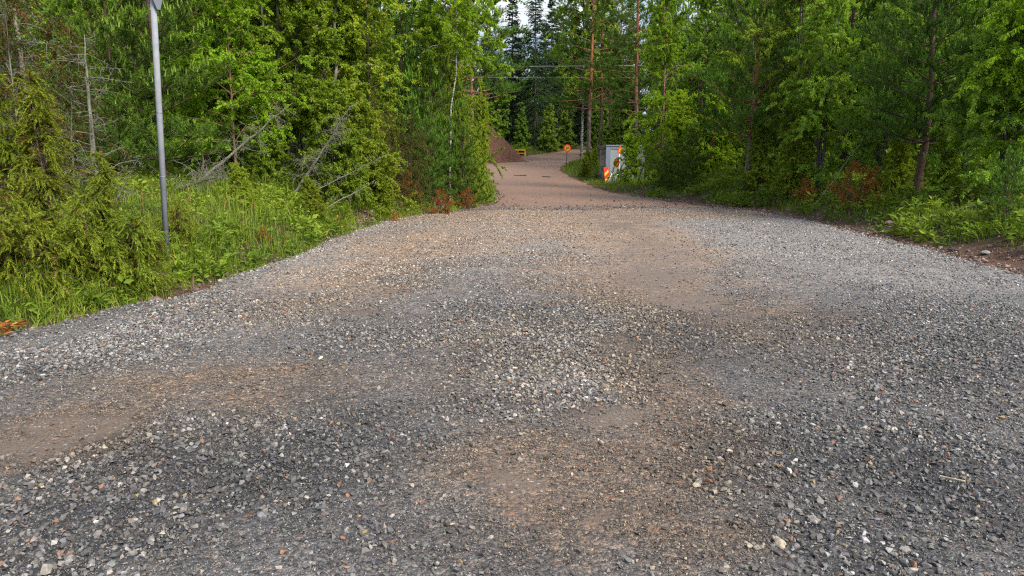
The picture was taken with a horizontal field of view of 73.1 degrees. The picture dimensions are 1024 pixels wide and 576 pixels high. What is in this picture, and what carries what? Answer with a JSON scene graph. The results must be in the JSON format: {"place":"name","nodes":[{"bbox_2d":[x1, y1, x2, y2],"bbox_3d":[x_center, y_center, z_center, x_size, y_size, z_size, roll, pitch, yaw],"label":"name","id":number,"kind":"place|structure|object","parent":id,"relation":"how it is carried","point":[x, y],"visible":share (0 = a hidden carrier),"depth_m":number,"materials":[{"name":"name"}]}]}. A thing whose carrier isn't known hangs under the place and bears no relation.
{"place":"outdoors","nodes":[
{"label":"outdoors","id":0,"kind":"place"},
{"bbox_2d":[0,139,1023,334],"bbox_3d":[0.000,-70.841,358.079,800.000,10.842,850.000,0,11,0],"label":"ground","id":1,"kind":"structure","parent":0,"point":[972,247],"depth_m":13.12,"materials":[{"name":"green plant"}]},
{"bbox_2d":[0,73,59,234],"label":"juniper","id":2,"kind":"object","parent":1,"relation":"on","point":[7,149],"visible":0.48,"depth_m":7.65,"materials":[{"name":"green plant"}]},
{"bbox_2d":[0,0,83,215],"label":"dead tree","id":3,"kind":"object","parent":1,"relation":"on","point":[6,4],"visible":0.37,"depth_m":9.21,"materials":[{"name":"plant"}]},
{"bbox_2d":[0,0,87,176],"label":"dead tree","id":4,"kind":"object","parent":1,"relation":"on","point":[19,38],"visible":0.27,"depth_m":10.53,"materials":[{"name":"grey wood"}]},
{"bbox_2d":[1,69,93,247],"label":"juniper","id":5,"kind":"object","parent":1,"relation":"on","point":[41,116],"visible":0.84,"depth_m":7.69,"materials":[{"name":"green plant"}]},
{"bbox_2d":[0,175,99,307],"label":"juniper","id":6,"kind":"object","parent":1,"relation":"on","point":[23,225],"visible":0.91,"depth_m":7.09,"materials":[{"name":"green plant"}]},
{"bbox_2d":[0,0,154,197],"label":"dead tree","id":7,"kind":"object","parent":1,"relation":"on","point":[49,27],"visible":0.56,"depth_m":11.43,"materials":[{"name":"grey wood"}]},
{"bbox_2d":[12,189,151,317],"bbox_3d":[-4.812,-0.250,7.585,1.546,1.658,1.584,-5,12,-24],"label":"juniper","id":8,"kind":"object","parent":1,"relation":"on","point":[79,225],"visible":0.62,"depth_m":7.47,"materials":[{"name":"green plant"}]},
{"bbox_2d":[34,0,148,159],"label":"birch tree","id":9,"kind":"object","parent":1,"relation":"on","point":[75,3],"visible":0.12,"depth_m":17.93,"materials":[{"name":"green plant"}]},
{"bbox_2d":[44,31,159,210],"bbox_3d":[-6.698,-2.619,11.052,1.622,2.971,1.714,-10,15,-43],"label":"dead tree","id":10,"kind":"object","parent":1,"relation":"on","point":[92,137],"visible":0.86,"depth_m":11.05,"materials":[{"name":"grey wood"}]},
{"bbox_2d":[75,149,129,278],"bbox_3d":[-4.703,-0.821,7.913,0.674,1.519,0.641,-6,12,-29],"label":"juniper","id":11,"kind":"object","parent":1,"relation":"on","point":[104,176],"visible":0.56,"depth_m":7.81,"materials":[{"name":"green plant"}]},
{"bbox_2d":[29,0,190,175],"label":"young pine","id":12,"kind":"object","parent":1,"relation":"on","point":[110,131],"visible":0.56,"depth_m":14.63,"materials":[{"name":"green plant"}]},
{"bbox_2d":[50,194,191,308],"bbox_3d":[-4.521,-0.287,7.978,1.508,1.618,1.545,-3,11,-16],"label":"juniper","id":13,"kind":"object","parent":1,"relation":"on","point":[148,236],"visible":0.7,"depth_m":7.73,"materials":[{"name":"green plant"}]},
{"bbox_2d":[96,229,182,297],"bbox_3d":[-4.391,-0.133,8.031,1.082,1.132,1.056,0,11,0],"label":"juniper","id":14,"kind":"object","parent":1,"relation":"on","point":[155,260],"visible":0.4,"depth_m":7.98,"materials":[{"name":"green plant"}]},
{"bbox_2d":[150,0,169,260],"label":"sign post","id":15,"kind":"object","parent":1,"relation":"on","point":[155,5],"visible":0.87,"depth_m":8.58,"materials":[{"name":"metal"}]},
{"bbox_2d":[64,0,267,177],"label":"young pine","id":16,"kind":"object","parent":1,"relation":"on","point":[173,21],"visible":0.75,"depth_m":14.95,"materials":[{"name":"green plant"}]},
{"bbox_2d":[144,198,210,254],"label":"juniper","id":17,"kind":"object","parent":1,"relation":"on","point":[174,217],"visible":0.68,"depth_m":9.57,"materials":[{"name":"green plant"}]},
{"bbox_2d":[119,0,260,168],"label":"young pine","id":18,"kind":"object","parent":1,"relation":"on","point":[217,43],"visible":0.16,"depth_m":19.51,"materials":[{"name":"green plant"}]},
{"bbox_2d":[150,158,230,194],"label":"dead branch","id":19,"kind":"object","parent":1,"relation":"on","point":[197,176],"visible":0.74,"depth_m":14.03,"materials":[{"name":"grey wood"}]},
{"bbox_2d":[130,0,256,168],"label":"birch tree","id":20,"kind":"object","parent":1,"relation":"on","point":[176,52],"visible":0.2,"depth_m":18.04,"materials":[{"name":"green plant"}]},
{"bbox_2d":[139,0,314,170],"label":"birch tree","id":21,"kind":"object","parent":1,"relation":"on","point":[245,79],"visible":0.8,"depth_m":16.39,"materials":[{"name":"green plant"}]},
{"bbox_2d":[0,0,477,167],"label":"woods","id":22,"kind":"object","parent":1,"relation":"on","point":[295,146],"visible":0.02,"depth_m":22.84,"materials":[{"name":"green plant"}]},
{"bbox_2d":[182,102,299,185],"bbox_3d":[-5.899,-2.960,14.825,3.123,1.112,1.261,-39,13,0],"label":"dead tree","id":23,"kind":"object","parent":1,"relation":"on","point":[222,162],"visible":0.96,"depth_m":14.85,"materials":[{"name":"grey wood"}]},
{"bbox_2d":[224,162,266,212],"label":"leafy bush","id":24,"kind":"object","parent":1,"relation":"on","point":[239,173],"visible":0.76,"depth_m":13.61,"materials":[{"name":"green plant"}]},
{"bbox_2d":[197,0,298,165],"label":"broadleaf tree","id":25,"kind":"object","parent":1,"relation":"on","point":[241,44],"visible":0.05,"depth_m":20.78,"materials":[{"name":"green plant"}]},
{"bbox_2d":[226,92,301,182],"bbox_3d":[-6.613,-3.769,18.355,1.972,2.856,1.744,-4,11,-21],"label":"leafy bush","id":26,"kind":"object","parent":1,"relation":"on","point":[261,163],"visible":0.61,"depth_m":18.14,"materials":[{"name":"green plant"}]},
{"bbox_2d":[0,143,532,335],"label":"grass","id":27,"kind":"structure","parent":1,"relation":"on","point":[30,291],"depth_m":11.10,"materials":[{"name":"green plant"}]},
{"bbox_2d":[0,142,534,329],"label":"undergrowth","id":28,"kind":"object","parent":1,"relation":"on","point":[291,198],"visible":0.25,"depth_m":12.67,"materials":[{"name":"green plant"}]},
{"bbox_2d":[217,0,344,179],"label":"broadleaf tree","id":29,"kind":"object","parent":1,"relation":"on","point":[281,35],"visible":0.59,"depth_m":18.37,"materials":[{"name":"green plant"}]},
{"bbox_2d":[252,0,348,163],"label":"broadleaf tree","id":30,"kind":"object","parent":1,"relation":"on","point":[320,75],"visible":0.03,"depth_m":23.41,"materials":[{"name":"green plant"}]},
{"bbox_2d":[294,175,335,223],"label":"leafy bush","id":31,"kind":"object","parent":1,"relation":"on","point":[311,202],"visible":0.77,"depth_m":14.40,"materials":[{"name":"green plant"}]},
{"bbox_2d":[279,102,358,193],"bbox_3d":[-4.542,-3.153,16.124,1.166,2.980,1.330,36,12,-1],"label":"dead tree","id":32,"kind":"object","parent":1,"relation":"on","point":[313,162],"visible":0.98,"depth_m":16.17,"materials":[{"name":"grey wood"}]},
{"bbox_2d":[252,0,397,164],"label":"broadleaf tree","id":33,"kind":"object","parent":1,"relation":"on","point":[321,26],"visible":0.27,"depth_m":19.58,"materials":[{"name":"green plant"}]},
{"bbox_2d":[297,77,391,221],"bbox_3d":[-4.397,-3.398,17.132,2.496,3.616,2.208,5,12,27],"label":"leafy bush","id":34,"kind":"object","parent":1,"relation":"on","point":[338,107],"visible":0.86,"depth_m":17.00,"materials":[{"name":"green plant"}]},
{"bbox_2d":[297,0,431,144],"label":"broadleaf tree","id":35,"kind":"object","parent":1,"relation":"on","point":[366,85],"visible":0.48,"depth_m":19.91,"materials":[{"name":"green plant"}]},
{"bbox_2d":[320,77,419,210],"bbox_3d":[-3.807,-3.529,18.186,2.326,3.808,2.629,1,11,3],"label":"leafy bush","id":36,"kind":"object","parent":1,"relation":"on","point":[375,142],"visible":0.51,"depth_m":17.84,"materials":[{"name":"green plant"}]},
{"bbox_2d":[369,167,395,212],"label":"leafy bush","id":37,"kind":"object","parent":1,"relation":"on","point":[380,194],"visible":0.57,"depth_m":18.33,"materials":[{"name":"green plant"}]},
{"bbox_2d":[361,89,422,213],"bbox_3d":[-3.662,-3.609,19.337,2.118,3.838,2.230,7,13,32],"label":"juniper","id":38,"kind":"object","parent":1,"relation":"on","point":[387,137],"visible":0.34,"depth_m":19.39,"materials":[{"name":"green plant"}]},
{"bbox_2d":[358,0,440,150],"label":"tall pine","id":39,"kind":"object","parent":1,"relation":"on","point":[401,15],"visible":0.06,"depth_m":30.78,"materials":[{"name":"green plant"}]},
{"bbox_2d":[374,0,449,178],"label":"young pine","id":40,"kind":"object","parent":1,"relation":"on","point":[405,67],"visible":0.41,"depth_m":21.19,"materials":[{"name":"green plant"}]},
{"bbox_2d":[390,114,439,205],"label":"juniper","id":41,"kind":"object","parent":1,"relation":"on","point":[409,167],"visible":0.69,"depth_m":20.03,"materials":[{"name":"green plant"}]},
{"bbox_2d":[374,0,469,161],"label":"spruce tree","id":42,"kind":"object","parent":1,"relation":"on","point":[415,26],"visible":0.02,"depth_m":37.67,"materials":[{"name":"green plant"}]},
{"bbox_2d":[405,112,456,204],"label":"young pine","id":43,"kind":"object","parent":1,"relation":"on","point":[439,184],"visible":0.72,"depth_m":20.74,"materials":[{"name":"green plant"}]},
{"bbox_2d":[393,0,478,192],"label":"young pine","id":44,"kind":"object","parent":1,"relation":"on","point":[440,119],"visible":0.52,"depth_m":21.66,"materials":[{"name":"green plant"}]},
{"bbox_2d":[428,189,454,214],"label":"dead juniper","id":45,"kind":"object","parent":1,"relation":"on","point":[437,200],"visible":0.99,"depth_m":19.74,"materials":[{"name":"brown plant"}]},
{"bbox_2d":[396,0,507,178],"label":"birch tree","id":46,"kind":"object","parent":1,"relation":"on","point":[465,67],"visible":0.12,"depth_m":29.69,"materials":[{"name":"green plant"}]},
{"bbox_2d":[435,49,474,186],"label":"tree","id":47,"kind":"object","parent":1,"relation":"on","point":[450,81],"visible":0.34,"depth_m":25.41,"materials":[{"name":"green plant"}]},
{"bbox_2d":[395,0,529,170],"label":"tall pine","id":48,"kind":"object","parent":1,"relation":"on","point":[504,33],"visible":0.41,"depth_m":36.13,"materials":[{"name":"green plant"}]},
{"bbox_2d":[440,118,492,206],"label":"young pine","id":49,"kind":"object","parent":1,"relation":"on","point":[462,167],"visible":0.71,"depth_m":22.28,"materials":[{"name":"green plant"}]},
{"bbox_2d":[404,0,528,202],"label":"birch tree","id":50,"kind":"object","parent":1,"relation":"on","point":[466,16],"visible":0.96,"depth_m":21.08,"materials":[{"name":"green plant"}]},
{"bbox_2d":[457,112,487,203],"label":"leafy bush","id":51,"kind":"object","parent":1,"relation":"on","point":[477,149],"visible":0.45,"depth_m":23.55,"materials":[{"name":"green plant"}]},
{"bbox_2d":[426,0,530,124],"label":"tall pine","id":52,"kind":"object","parent":1,"relation":"on","point":[513,88],"visible":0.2,"depth_m":42.18,"materials":[{"name":"green plant"}]},
{"bbox_2d":[466,78,499,201],"bbox_3d":[-1.112,-5.135,24.655,1.220,4.566,1.251,-8,13,-35],"label":"leafy bush","id":53,"kind":"object","parent":1,"relation":"on","point":[481,123],"visible":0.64,"depth_m":24.45,"materials":[{"name":"green plant"}]},
{"bbox_2d":[466,124,531,163],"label":"earth heap","id":54,"kind":"object","parent":1,"relation":"on","point":[508,153],"visible":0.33,"depth_m":61.03,"materials":[{"name":"brown soil"}]},
{"bbox_2d":[487,66,515,138],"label":"broadleaf tree","id":55,"kind":"object","parent":1,"relation":"on","point":[498,116],"visible":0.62,"depth_m":79.23,"materials":[{"name":"green plant"}]},
{"bbox_2d":[0,195,1023,575],"bbox_3d":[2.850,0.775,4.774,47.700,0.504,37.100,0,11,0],"label":"gravel yard","id":56,"kind":"structure","parent":1,"relation":"on","point":[700,296],"depth_m":4.33,"materials":[{"name":"grey gravel"}]},
{"bbox_2d":[492,0,532,144],"label":"spruce tree","id":57,"kind":"object","parent":1,"relation":"on","point":[513,102],"visible":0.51,"depth_m":80.18,"materials":[{"name":"green plant"}]},
{"bbox_2d":[4,187,1023,333],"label":"soil crumbs","id":58,"kind":"object","parent":1,"relation":"on","point":[764,210],"visible":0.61,"depth_m":15.00,"materials":[{"name":"soil"}]},
{"bbox_2d":[511,102,531,147],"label":"broadleaf tree","id":59,"kind":"object","parent":1,"relation":"on","point":[524,135],"visible":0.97,"depth_m":76.90,"materials":[{"name":"green plant"}]},
{"bbox_2d":[508,0,559,148],"label":"spruce tree","id":60,"kind":"object","parent":1,"relation":"on","point":[535,29],"visible":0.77,"depth_m":78.48,"materials":[{"name":"green plant"}]},
{"bbox_2d":[537,97,562,151],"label":"broadleaf tree","id":61,"kind":"object","parent":1,"relation":"on","point":[548,129],"visible":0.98,"depth_m":75.82,"materials":[{"name":"green plant"}]},
{"bbox_2d":[536,0,577,145],"label":"spruce tree","id":62,"kind":"object","parent":1,"relation":"on","point":[551,66],"visible":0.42,"depth_m":87.98,"materials":[{"name":"green plant"}]},
{"bbox_2d":[556,102,577,147],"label":"tree","id":63,"kind":"object","parent":1,"relation":"on","point":[565,126],"visible":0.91,"depth_m":85.47,"materials":[{"name":"green plant"}]},
{"bbox_2d":[437,17,704,143],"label":"woods","id":64,"kind":"object","parent":1,"relation":"on","point":[496,53],"visible":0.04,"depth_m":94.39,"materials":[{"name":"green plant"}]},
{"bbox_2d":[544,0,619,158],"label":"tree","id":65,"kind":"object","parent":1,"relation":"on","point":[561,68],"visible":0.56,"depth_m":58.79,"materials":[{"name":"green plant"}]},
{"bbox_2d":[535,0,639,155],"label":"tall pine","id":66,"kind":"object","parent":1,"relation":"on","point":[570,68],"visible":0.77,"depth_m":56.23,"materials":[{"name":"green plant"}]},
{"bbox_2d":[570,17,605,145],"label":"spruce tree","id":67,"kind":"object","parent":1,"relation":"on","point":[578,131],"visible":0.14,"depth_m":92.64,"materials":[{"name":"green plant"}]},
{"bbox_2d":[584,102,605,149],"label":"broadleaf tree","id":68,"kind":"object","parent":1,"relation":"on","point":[595,126],"visible":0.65,"depth_m":81.28,"materials":[{"name":"green plant"}]},
{"bbox_2d":[553,0,649,159],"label":"tall pine","id":69,"kind":"object","parent":1,"relation":"on","point":[622,84],"visible":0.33,"depth_m":60.23,"materials":[{"name":"green plant"}]},
{"bbox_2d":[568,0,652,144],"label":"tall pine","id":70,"kind":"object","parent":1,"relation":"on","point":[629,65],"visible":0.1,"depth_m":64.69,"materials":[{"name":"green plant"}]},
{"bbox_2d":[598,105,623,159],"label":"broadleaf tree","id":71,"kind":"object","parent":1,"relation":"on","point":[613,135],"visible":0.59,"depth_m":60.34,"materials":[{"name":"green plant"}]},
{"bbox_2d":[576,0,647,136],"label":"tall pine","id":72,"kind":"object","parent":1,"relation":"on","point":[632,4],"visible":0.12,"depth_m":75.75,"materials":[{"name":"green plant"}]},
{"bbox_2d":[599,145,644,180],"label":"site trailer","id":73,"kind":"object","parent":1,"relation":"on","point":[609,154],"visible":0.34,"depth_m":41.34,"materials":[{"name":"white paint"}]},
{"bbox_2d":[603,43,640,143],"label":"broadleaf tree","id":74,"kind":"object","parent":1,"relation":"on","point":[625,127],"visible":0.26,"depth_m":67.29,"materials":[{"name":"green plant"}]},
{"bbox_2d":[576,0,680,143],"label":"tall pine","id":75,"kind":"object","parent":1,"relation":"on","point":[635,86],"visible":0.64,"depth_m":48.55,"materials":[{"name":"green plant"}]},
{"bbox_2d":[614,134,646,183],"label":"leafy bush","id":76,"kind":"object","parent":1,"relation":"on","point":[629,149],"visible":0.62,"depth_m":37.71,"materials":[{"name":"green plant"}]},
{"bbox_2d":[611,0,706,184],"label":"birch tree","id":77,"kind":"object","parent":1,"relation":"on","point":[671,53],"visible":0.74,"depth_m":32.56,"materials":[{"name":"green plant"}]},
{"bbox_2d":[647,141,678,187],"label":"young pine","id":78,"kind":"object","parent":1,"relation":"on","point":[664,177],"visible":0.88,"depth_m":28.98,"materials":[{"name":"green plant"}]},
{"bbox_2d":[651,127,680,185],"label":"leafy bush","id":79,"kind":"object","parent":1,"relation":"on","point":[668,139],"visible":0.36,"depth_m":29.84,"materials":[{"name":"green plant"}]},
{"bbox_2d":[653,89,703,177],"bbox_3d":[7.624,-6.576,30.917,2.554,4.514,2.602,0,11,0],"label":"leafy bush","id":80,"kind":"object","parent":1,"relation":"on","point":[677,123],"visible":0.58,"depth_m":30.52,"materials":[{"name":"green plant"}]},
{"bbox_2d":[669,122,709,185],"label":"young pine","id":81,"kind":"object","parent":1,"relation":"on","point":[688,161],"visible":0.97,"depth_m":27.90,"materials":[{"name":"green plant"}]},
{"bbox_2d":[657,0,737,167],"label":"birch tree","id":82,"kind":"object","parent":1,"relation":"on","point":[703,14],"visible":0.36,"depth_m":41.58,"materials":[{"name":"green plant"}]},
{"bbox_2d":[682,75,743,174],"bbox_3d":[9.110,-7.022,31.184,3.013,5.227,2.958,9,14,40],"label":"leafy bush","id":83,"kind":"object","parent":1,"relation":"on","point":[713,101],"visible":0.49,"depth_m":30.98,"materials":[{"name":"green plant"}]},
{"bbox_2d":[676,0,773,167],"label":"birch tree","id":84,"kind":"object","parent":1,"relation":"on","point":[718,59],"visible":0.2,"depth_m":37.95,"materials":[{"name":"green plant"}]},
{"bbox_2d":[732,106,777,192],"bbox_3d":[8.421,-4.613,23.623,1.581,3.115,1.622,6,12,29],"label":"leafy bush","id":85,"kind":"object","parent":1,"relation":"on","point":[754,175],"visible":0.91,"depth_m":23.48,"materials":[{"name":"green plant"}]},
{"bbox_2d":[684,0,844,188],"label":"pine tree","id":86,"kind":"object","parent":1,"relation":"on","point":[728,83],"visible":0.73,"depth_m":23.59,"materials":[{"name":"green plant"}]},
{"bbox_2d":[723,0,830,173],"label":"broadleaf tree","id":87,"kind":"object","parent":1,"relation":"on","point":[776,143],"visible":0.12,"depth_m":26.47,"materials":[{"name":"green plant"}]},
{"bbox_2d":[533,146,1023,246],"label":"undergrowth","id":88,"kind":"object","parent":1,"relation":"on","point":[1017,226],"visible":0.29,"depth_m":16.26,"materials":[{"name":"green plant"}]},
{"bbox_2d":[533,150,1023,253],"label":"grass","id":89,"kind":"structure","parent":1,"relation":"on","point":[644,183],"depth_m":21.80,"materials":[{"name":"green plant"}]},
{"bbox_2d":[770,106,822,200],"bbox_3d":[8.836,-4.044,21.352,1.581,3.115,1.622,8,13,37],"label":"leafy bush","id":90,"kind":"object","parent":1,"relation":"on","point":[794,181],"visible":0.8,"depth_m":21.24,"materials":[{"name":"green plant"}]},
{"bbox_2d":[744,0,859,176],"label":"broadleaf tree","id":91,"kind":"object","parent":1,"relation":"on","point":[796,61],"visible":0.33,"depth_m":22.38,"materials":[{"name":"green plant"}]},
{"bbox_2d":[631,0,1009,172],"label":"woods","id":92,"kind":"object","parent":1,"relation":"on","point":[696,23],"visible":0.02,"depth_m":40.95,"materials":[{"name":"green plant"}]},
{"bbox_2d":[763,0,878,191],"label":"broadleaf tree","id":93,"kind":"object","parent":1,"relation":"on","point":[823,112],"visible":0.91,"depth_m":20.67,"materials":[{"name":"green plant"}]},
{"bbox_2d":[767,0,934,171],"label":"pine tree","id":94,"kind":"object","parent":1,"relation":"on","point":[852,19],"visible":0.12,"depth_m":23.38,"materials":[{"name":"green plant"}]},
{"bbox_2d":[825,160,887,210],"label":"bush","id":95,"kind":"object","parent":1,"relation":"on","point":[867,179],"visible":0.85,"depth_m":17.54,"materials":[{"name":"brown plant"}]},
{"bbox_2d":[823,0,957,170],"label":"pine tree","id":96,"kind":"object","parent":1,"relation":"on","point":[857,28],"visible":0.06,"depth_m":22.53,"materials":[{"name":"green plant"}]},
{"bbox_2d":[867,129,919,198],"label":"leafy bush","id":97,"kind":"object","parent":1,"relation":"on","point":[899,173],"visible":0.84,"depth_m":18.13,"materials":[{"name":"green plant"}]},
{"bbox_2d":[837,0,952,179],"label":"broadleaf tree","id":98,"kind":"object","parent":1,"relation":"on","point":[871,142],"visible":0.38,"depth_m":19.61,"materials":[{"name":"green plant"}]},
{"bbox_2d":[824,0,1010,195],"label":"pine tree","id":99,"kind":"object","parent":1,"relation":"on","point":[931,98],"visible":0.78,"depth_m":16.61,"materials":[{"name":"green plant"}]},
{"bbox_2d":[919,136,967,197],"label":"leafy bush","id":100,"kind":"object","parent":1,"relation":"on","point":[945,156],"visible":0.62,"depth_m":16.28,"materials":[{"name":"green plant"}]},
{"bbox_2d":[884,0,1016,175],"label":"willow tree","id":101,"kind":"object","parent":1,"relation":"on","point":[942,42],"visible":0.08,"depth_m":21.73,"materials":[{"name":"green plant"}]},
{"bbox_2d":[904,0,1022,181],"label":"willow tree","id":102,"kind":"object","parent":1,"relation":"on","point":[978,22],"visible":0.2,"depth_m":17.81,"materials":[{"name":"green plant"}]},
{"bbox_2d":[907,0,1023,205],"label":"willow tree","id":103,"kind":"object","parent":1,"relation":"on","point":[1007,124],"visible":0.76,"depth_m":14.79,"materials":[{"name":"green plant"}]},
{"bbox_2d":[955,0,1023,180],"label":"broadleaf tree","id":104,"kind":"object","parent":1,"relation":"on","point":[1002,75],"visible":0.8,"depth_m":14.24,"materials":[{"name":"green plant"}]},
{"bbox_2d":[973,145,1023,221],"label":"young pine","id":105,"kind":"object","parent":1,"relation":"on","point":[1007,168],"visible":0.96,"depth_m":12.44,"materials":[{"name":"green plant"}]},
{"bbox_2d":[452,147,760,212],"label":"dirt road","id":106,"kind":"structure","parent":0,"point":[555,186],"depth_m":34.90,"materials":[{"name":"brown gravel"}]},
{"bbox_2d":[381,0,870,130],"label":"sky","id":107,"kind":"structure","parent":0,"point":[523,18],"materials":[{"name":"white"}]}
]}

